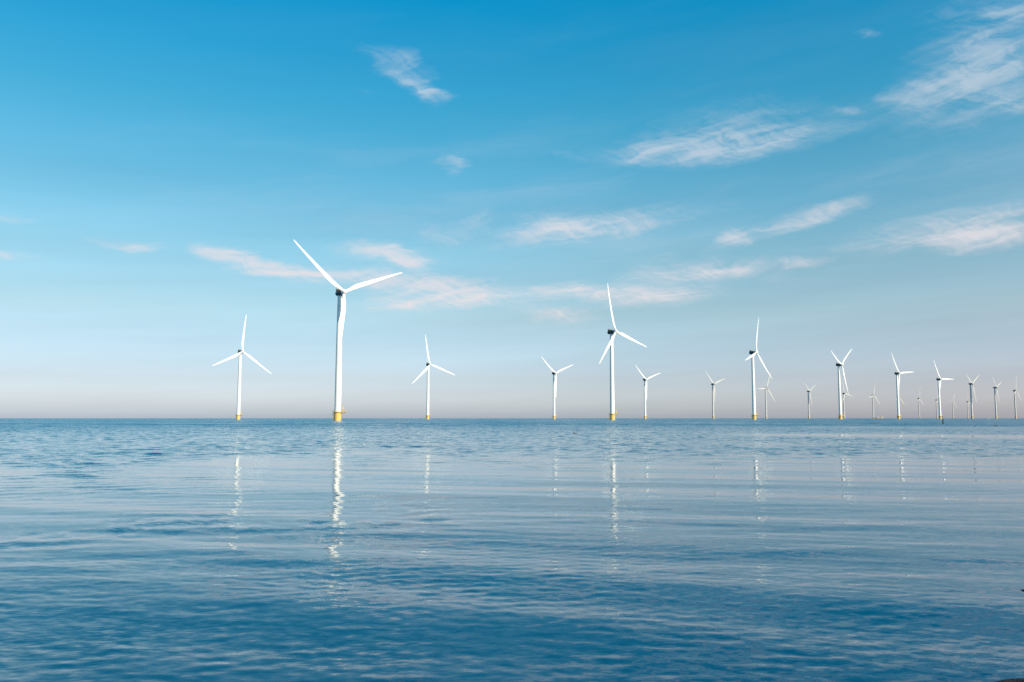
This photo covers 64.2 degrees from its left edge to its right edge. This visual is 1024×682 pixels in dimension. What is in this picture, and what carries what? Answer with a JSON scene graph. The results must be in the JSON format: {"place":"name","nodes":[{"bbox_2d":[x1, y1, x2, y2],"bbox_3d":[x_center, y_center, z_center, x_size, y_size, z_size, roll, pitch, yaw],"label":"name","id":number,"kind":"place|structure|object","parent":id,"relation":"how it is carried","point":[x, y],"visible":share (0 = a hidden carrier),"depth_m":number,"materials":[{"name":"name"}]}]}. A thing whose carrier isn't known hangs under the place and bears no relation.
{"place":"outdoors","nodes":[
{"label":"outdoors","id":0,"kind":"place"},
{"bbox_2d":[0,418,1023,681],"bbox_3d":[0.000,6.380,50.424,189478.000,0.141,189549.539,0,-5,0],"label":"water","id":1,"kind":"structure","parent":0,"point":[508,550],"depth_m":9.96,"materials":[{"name":"blue liquid"}]},
{"bbox_2d":[212,315,269,418],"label":"wind turbine","id":2,"kind":"object","parent":1,"relation":"in","point":[240,352],"visible":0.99,"depth_m":1148.73,"materials":[{"name":"white metal"}]},
{"bbox_2d":[294,240,400,419],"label":"wind turbine","id":3,"kind":"object","parent":1,"relation":"in","point":[340,292],"visible":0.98,"depth_m":603.06,"materials":[{"name":"white metal"}]},
{"bbox_2d":[413,335,453,418],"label":"wind turbine","id":4,"kind":"object","parent":1,"relation":"in","point":[427,403],"visible":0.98,"depth_m":1421.91,"materials":[{"name":"white metal"}]},
{"bbox_2d":[543,359,571,418],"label":"wind turbine","id":5,"kind":"object","parent":1,"relation":"in","point":[554,373],"visible":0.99,"depth_m":1700.19,"materials":[{"name":"white metal"}]},
{"bbox_2d":[599,288,645,419],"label":"wind turbine","id":6,"kind":"object","parent":1,"relation":"in","point":[612,332],"visible":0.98,"depth_m":882.25,"materials":[{"name":"white metal"}]},
{"bbox_2d":[636,366,659,418],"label":"wind turbine","id":7,"kind":"object","parent":1,"relation":"in","point":[645,390],"visible":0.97,"depth_m":1978.02,"materials":[{"name":"white metal"}]},
{"bbox_2d":[706,372,722,418],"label":"wind turbine","id":8,"kind":"object","parent":1,"relation":"in","point":[713,394],"visible":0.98,"depth_m":2234.25,"materials":[{"name":"white paint"}]},
{"bbox_2d":[746,319,771,418],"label":"wind turbine","id":9,"kind":"object","parent":1,"relation":"in","point":[752,353],"visible":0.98,"depth_m":1160.32,"materials":[{"name":"white metal"}]},
{"bbox_2d":[760,377,773,418],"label":"wind turbine","id":10,"kind":"object","parent":1,"relation":"in","point":[765,388],"visible":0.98,"depth_m":2506.68,"materials":[{"name":"white paint"}]},
{"bbox_2d":[807,387,811,418],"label":"wind turbine","id":11,"kind":"object","parent":1,"relation":"in","point":[808,403],"visible":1,"depth_m":2831.69,"materials":[{"name":"white paint"}]},
{"bbox_2d":[831,349,851,418],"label":"wind turbine","id":12,"kind":"object","parent":1,"relation":"in","point":[839,364],"visible":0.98,"depth_m":1427.52,"materials":[{"name":"white metal"}]},
{"bbox_2d":[842,381,850,418],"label":"wind turbine","id":13,"kind":"object","parent":1,"relation":"in","point":[844,393],"visible":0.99,"depth_m":3079.64,"materials":[{"name":"white paint"}]},
{"bbox_2d":[871,388,879,418],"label":"wind turbine","id":14,"kind":"object","parent":1,"relation":"in","point":[873,404],"visible":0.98,"depth_m":3315.12,"materials":[{"name":"white paint"}]},
{"bbox_2d":[892,355,910,418],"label":"wind turbine","id":15,"kind":"object","parent":1,"relation":"in","point":[897,391],"visible":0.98,"depth_m":1704.44,"materials":[{"name":"white metal"}]},
{"bbox_2d":[934,362,948,418],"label":"wind turbine","id":16,"kind":"object","parent":1,"relation":"in","point":[939,401],"visible":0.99,"depth_m":1961.03,"materials":[{"name":"white metal"}]},
{"bbox_2d":[966,374,976,418],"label":"wind turbine","id":17,"kind":"object","parent":1,"relation":"in","point":[971,383],"visible":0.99,"depth_m":2216.02,"materials":[{"name":"white paint"}]},
{"bbox_2d":[993,378,999,418],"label":"wind turbine","id":18,"kind":"object","parent":1,"relation":"in","point":[995,400],"visible":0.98,"depth_m":2488.58,"materials":[{"name":"white paint"}]},
{"bbox_2d":[996,678,1023,681],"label":"shore rock","id":19,"kind":"object","parent":1,"relation":"in","point":[1015,680],"visible":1,"depth_m":4.93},
{"bbox_2d":[1013,376,1020,418],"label":"wind turbine","id":20,"kind":"object","parent":1,"relation":"in","point":[1015,391],"visible":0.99,"depth_m":2758.46,"materials":[{"name":"white paint"}]},
{"bbox_2d":[0,0,1023,417],"label":"sky","id":21,"kind":"structure","parent":0,"point":[839,177],"materials":[{"name":"blue"}]}
]}

